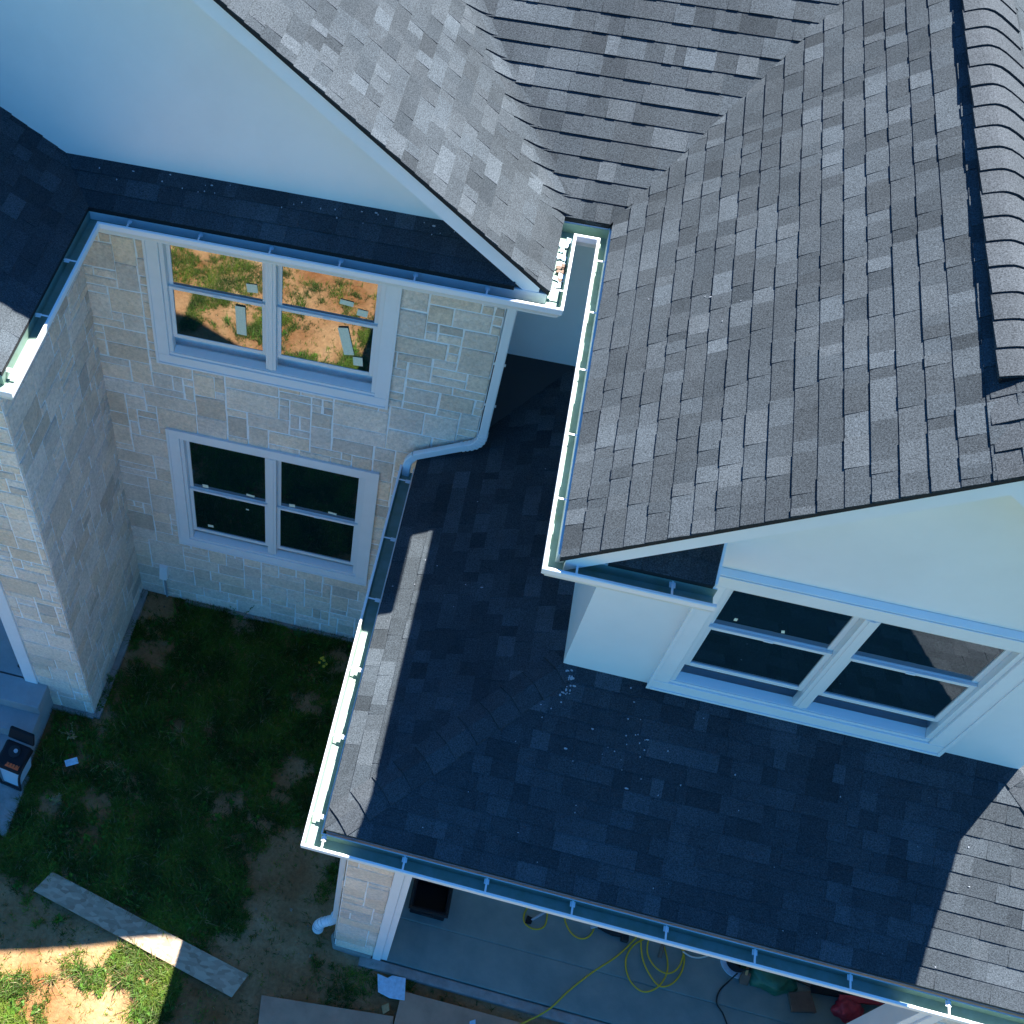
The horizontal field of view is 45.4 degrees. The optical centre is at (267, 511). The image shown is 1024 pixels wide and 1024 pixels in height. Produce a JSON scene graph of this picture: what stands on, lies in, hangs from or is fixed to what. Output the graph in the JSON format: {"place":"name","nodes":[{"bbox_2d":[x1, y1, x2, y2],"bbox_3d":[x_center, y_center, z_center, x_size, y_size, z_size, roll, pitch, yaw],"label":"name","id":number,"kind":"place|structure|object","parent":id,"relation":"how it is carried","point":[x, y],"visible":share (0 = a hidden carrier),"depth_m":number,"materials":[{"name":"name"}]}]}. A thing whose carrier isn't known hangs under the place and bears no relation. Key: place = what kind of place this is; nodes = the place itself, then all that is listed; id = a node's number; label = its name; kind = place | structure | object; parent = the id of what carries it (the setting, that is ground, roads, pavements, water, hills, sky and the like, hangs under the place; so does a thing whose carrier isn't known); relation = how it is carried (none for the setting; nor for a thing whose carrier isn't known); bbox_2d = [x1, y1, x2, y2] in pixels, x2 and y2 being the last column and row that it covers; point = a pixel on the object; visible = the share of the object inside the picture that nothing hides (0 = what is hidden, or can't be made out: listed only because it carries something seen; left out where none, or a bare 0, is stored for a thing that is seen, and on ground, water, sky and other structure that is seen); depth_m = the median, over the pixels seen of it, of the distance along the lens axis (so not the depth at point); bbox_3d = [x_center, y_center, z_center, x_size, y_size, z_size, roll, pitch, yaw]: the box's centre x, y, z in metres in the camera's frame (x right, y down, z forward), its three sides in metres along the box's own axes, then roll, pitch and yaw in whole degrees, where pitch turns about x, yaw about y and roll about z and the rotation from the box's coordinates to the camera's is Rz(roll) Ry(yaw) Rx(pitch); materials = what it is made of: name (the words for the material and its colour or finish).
{"place":"outdoors","nodes":[
{"label":"outdoors","id":0,"kind":"place"},
{"bbox_2d":[0,770,29,836],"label":"path","id":1,"kind":"structure","parent":0,"point":[8,794],"depth_m":12.43,"materials":[{"name":"concrete"}]},
{"bbox_2d":[0,726,34,790],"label":"radio","id":2,"kind":"object","parent":1,"relation":"on","point":[15,762],"visible":1,"depth_m":12.31,"materials":[{"name":"grey plastic"}]},
{"bbox_2d":[0,589,521,1023],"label":"grass","id":3,"kind":"structure","parent":0,"point":[210,655],"depth_m":12.47,"materials":[{"name":"green plant"}]},
{"bbox_2d":[64,757,78,766],"bbox_3d":[-2.101,2.674,12.650,0.158,0.011,0.128,13,68,9],"label":"plastic scrap","id":4,"kind":"object","parent":3,"relation":"on","point":[69,762],"visible":1,"depth_m":12.64,"materials":[{"name":"blue plastic"}]},
{"bbox_2d":[34,873,247,996],"bbox_3d":[-1.275,4.146,11.661,2.305,0.014,0.255,22,59,15],"label":"board","id":5,"kind":"object","parent":3,"relation":"on","point":[217,974],"visible":1,"depth_m":11.64,"materials":[{"name":"grey wood"}]},
{"bbox_2d":[377,974,405,999],"bbox_3d":[1.179,4.553,11.330,0.272,0.030,0.211,6,56,4],"label":"foam scrap","id":6,"kind":"object","parent":3,"relation":"on","point":[392,987],"visible":1,"depth_m":11.32,"materials":[{"name":"plastic"}]},
{"bbox_2d":[394,992,520,1023],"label":"board","id":7,"kind":"object","parent":3,"relation":"on","point":[414,1009],"visible":1,"depth_m":11.19,"materials":[{"name":"brown wood"}]},
{"bbox_2d":[0,591,563,1023],"bbox_3d":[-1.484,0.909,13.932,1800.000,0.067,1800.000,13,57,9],"label":"ground","id":8,"kind":"structure","parent":0,"point":[303,876],"depth_m":11.73,"materials":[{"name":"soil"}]},
{"bbox_2d":[49,793,61,804],"bbox_3d":[-2.217,3.014,12.410,0.141,0.154,0.134,-16,57,-11],"label":"weed","id":9,"kind":"object","parent":8,"relation":"on","point":[56,799],"visible":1,"depth_m":12.40,"materials":[{"name":"green plant"}]},
{"bbox_2d":[58,722,76,739],"bbox_3d":[-2.140,2.414,12.749,0.183,0.281,0.174,-21,58,-13],"label":"weed","id":10,"kind":"object","parent":8,"relation":"on","point":[72,736],"visible":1,"depth_m":12.76,"materials":[{"name":"green plant"}]},
{"bbox_2d":[230,606,253,622],"bbox_3d":[-0.297,1.160,13.487,0.293,0.463,0.122,2,56,2],"label":"weed","id":11,"kind":"object","parent":8,"relation":"on","point":[240,618],"visible":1,"depth_m":13.54,"materials":[{"name":"green plant"}]},
{"bbox_2d":[292,626,310,637],"bbox_3d":[0.385,1.361,13.416,0.183,0.354,0.197,-15,57,-9],"label":"weed","id":12,"kind":"object","parent":8,"relation":"on","point":[299,632],"visible":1,"depth_m":13.46,"materials":[{"name":"green plant"}]},
{"bbox_2d":[317,656,327,667],"bbox_3d":[0.615,1.714,13.293,0.114,0.145,0.145,-22,58,-14],"label":"weed","id":13,"kind":"object","parent":8,"relation":"on","point":[322,660],"visible":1,"depth_m":13.28,"materials":[{"name":"green plant"}]},
{"bbox_2d":[258,995,393,1023],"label":"board","id":14,"kind":"object","parent":8,"relation":"on","point":[274,1010],"visible":1,"depth_m":11.22,"materials":[{"name":"brown wood"}]},
{"bbox_2d":[382,1003,388,1013],"bbox_3d":[1.121,4.723,11.239,0.071,0.030,0.088,-7,56,-4],"label":"stone chip","id":15,"kind":"object","parent":8,"relation":"on","point":[385,1008],"visible":1,"depth_m":11.23,"materials":[{"name":"grey stone"}]},
{"bbox_2d":[0,0,1023,1023],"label":"house","id":16,"kind":"structure","parent":8,"relation":"on","point":[276,345],"depth_m":8.24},
{"bbox_2d":[141,240,401,409],"bbox_3d":[0.028,-1.599,9.521,2.062,1.679,0.104,13,57,9],"label":"window","id":17,"kind":"structure","parent":16,"relation":"in","point":[275,312],"depth_m":9.60,"materials":[{"name":"glass"}]},
{"bbox_2d":[165,427,379,585],"bbox_3d":[0.045,-0.039,11.806,2.062,1.991,0.104,13,57,9],"label":"window","id":18,"kind":"structure","parent":16,"relation":"in","point":[276,500],"depth_m":11.79,"materials":[{"name":"glass"}]},
{"bbox_2d":[408,878,452,920],"bbox_3d":[1.605,3.822,11.681,0.390,0.231,0.390,13,57,9],"label":"storage tub","id":19,"kind":"object","parent":16,"relation":"on","point":[430,899],"visible":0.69,"depth_m":11.74,"materials":[{"name":"black plastic"}]},
{"bbox_2d":[99,167,969,967],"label":"paint specks","id":20,"kind":"object","parent":16,"relation":"on","point":[481,587],"visible":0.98,"depth_m":8.44,"materials":[{"name":"white paint"}]},
{"bbox_2d":[525,912,544,923],"bbox_3d":[2.638,3.978,11.660,0.257,0.057,0.083,-27,60,-17],"label":"hand tool","id":21,"kind":"object","parent":16,"relation":"on","point":[529,919],"visible":0.93,"depth_m":11.64,"materials":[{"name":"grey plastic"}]},
{"bbox_2d":[523,908,547,929],"bbox_3d":[2.645,4.001,11.675,0.236,0.015,0.258,26,60,17],"label":"extension cord","id":22,"kind":"object","parent":16,"relation":"on","point":[531,927],"visible":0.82,"depth_m":11.63,"materials":[{"name":"yellow plastic"}]},
{"bbox_2d":[556,242,565,282],"bbox_3d":[2.108,-1.789,8.459,0.079,0.014,0.415,13,57,9],"label":"leaf debris","id":23,"kind":"object","parent":16,"relation":"on","point":[563,266],"visible":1,"depth_m":8.40,"materials":[{"name":"beige plant"}]},
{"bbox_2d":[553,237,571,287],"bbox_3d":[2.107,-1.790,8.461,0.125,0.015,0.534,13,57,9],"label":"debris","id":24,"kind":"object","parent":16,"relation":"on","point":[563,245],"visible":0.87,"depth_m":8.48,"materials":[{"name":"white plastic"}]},
{"bbox_2d":[521,937,637,1023],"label":"extension cord","id":25,"kind":"object","parent":16,"relation":"on","point":[616,956],"visible":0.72,"depth_m":11.35,"materials":[{"name":"yellow plastic"}]},
{"bbox_2d":[564,918,594,939],"bbox_3d":[3.064,4.072,11.624,0.335,0.015,0.252,13,57,9],"label":"extension cord","id":26,"kind":"object","parent":16,"relation":"on","point":[576,936],"visible":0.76,"depth_m":11.58,"materials":[{"name":"yellow plastic"}]},
{"bbox_2d":[590,925,628,942],"bbox_3d":[3.343,4.091,11.557,0.378,0.095,0.110,19,58,13],"label":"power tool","id":27,"kind":"object","parent":16,"relation":"on","point":[624,938],"visible":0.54,"depth_m":11.51,"materials":[{"name":"black plastic"}]},
{"bbox_2d":[625,938,684,992],"bbox_3d":[3.775,4.321,11.436,0.491,0.037,0.753,39,64,23],"label":"extension cord","id":28,"kind":"object","parent":16,"relation":"on","point":[666,972],"visible":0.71,"depth_m":11.39,"materials":[{"name":"yellow plastic"}]},
{"bbox_2d":[658,944,664,958],"bbox_3d":[3.827,4.208,11.471,0.040,0.094,0.240,16,57,11],"label":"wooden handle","id":29,"kind":"object","parent":16,"relation":"on","point":[661,950],"visible":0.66,"depth_m":11.44,"materials":[{"name":"wood"}]},
{"bbox_2d":[682,951,707,958],"bbox_3d":[4.182,4.290,11.456,0.328,0.039,0.068,0,56,1],"label":"hose","id":30,"kind":"object","parent":16,"relation":"on","point":[684,952],"visible":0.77,"depth_m":11.45,"materials":[{"name":"beige"}]},
{"bbox_2d":[716,973,737,1023],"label":"extension cord","id":31,"kind":"object","parent":16,"relation":"on","point":[725,984],"visible":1,"depth_m":11.25,"materials":[{"name":"black rubber"}]},
{"bbox_2d":[720,959,751,977],"bbox_3d":[4.525,4.287,11.330,0.298,0.240,0.298,13,57,9],"label":"bucket","id":32,"kind":"object","parent":16,"relation":"on","point":[731,969],"visible":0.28,"depth_m":11.35,"materials":[{"name":"white plastic"}]},
{"bbox_2d":[739,967,750,985],"bbox_3d":[4.560,4.380,11.231,0.098,0.256,0.160,13,57,9],"label":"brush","id":33,"kind":"object","parent":16,"relation":"on","point":[744,978],"visible":0.94,"depth_m":11.25,"materials":[{"name":"grey"}]},
{"bbox_2d":[740,965,797,995],"bbox_3d":[4.802,4.390,11.283,0.548,0.197,0.380,13,57,9],"label":"tarp","id":34,"kind":"object","parent":16,"relation":"on","point":[773,984],"visible":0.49,"depth_m":11.21,"materials":[{"name":"green plastic"}]},
{"bbox_2d":[787,991,816,1012],"bbox_3d":[5.056,4.641,11.199,0.225,0.050,0.189,2,56,1],"label":"cardboard","id":35,"kind":"object","parent":16,"relation":"on","point":[801,1002],"visible":1,"depth_m":11.18,"materials":[{"name":"brown cardboard"}]},
{"bbox_2d":[795,979,812,986],"bbox_3d":[5.179,4.497,11.303,0.306,0.040,0.080,22,59,15],"label":"plank","id":36,"kind":"object","parent":16,"relation":"on","point":[805,983],"visible":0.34,"depth_m":11.29,"materials":[{"name":"wood"}]},
{"bbox_2d":[810,985,855,996],"bbox_3d":[5.408,4.561,11.203,0.502,0.040,0.070,8,56,6],"label":"plank","id":37,"kind":"object","parent":36,"relation":"on","point":[817,989],"visible":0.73,"depth_m":11.19,"materials":[{"name":"black wood"}]},
{"bbox_2d":[838,994,884,1005],"bbox_3d":[5.689,4.616,11.157,0.589,0.040,0.060,4,56,3],"label":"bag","id":38,"kind":"object","parent":37,"relation":"on","point":[859,999],"visible":0.51,"depth_m":11.15,"materials":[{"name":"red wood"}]},
{"bbox_2d":[646,575,1023,756],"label":"window","id":39,"kind":"structure","parent":16,"relation":"in","point":[953,678],"depth_m":7.60,"materials":[{"name":"white paint"}]},
{"bbox_2d":[831,997,863,1023],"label":"bag","id":40,"kind":"object","parent":16,"relation":"on","point":[845,1010],"visible":0.87,"depth_m":11.08,"materials":[{"name":"red plastic"}]}
]}

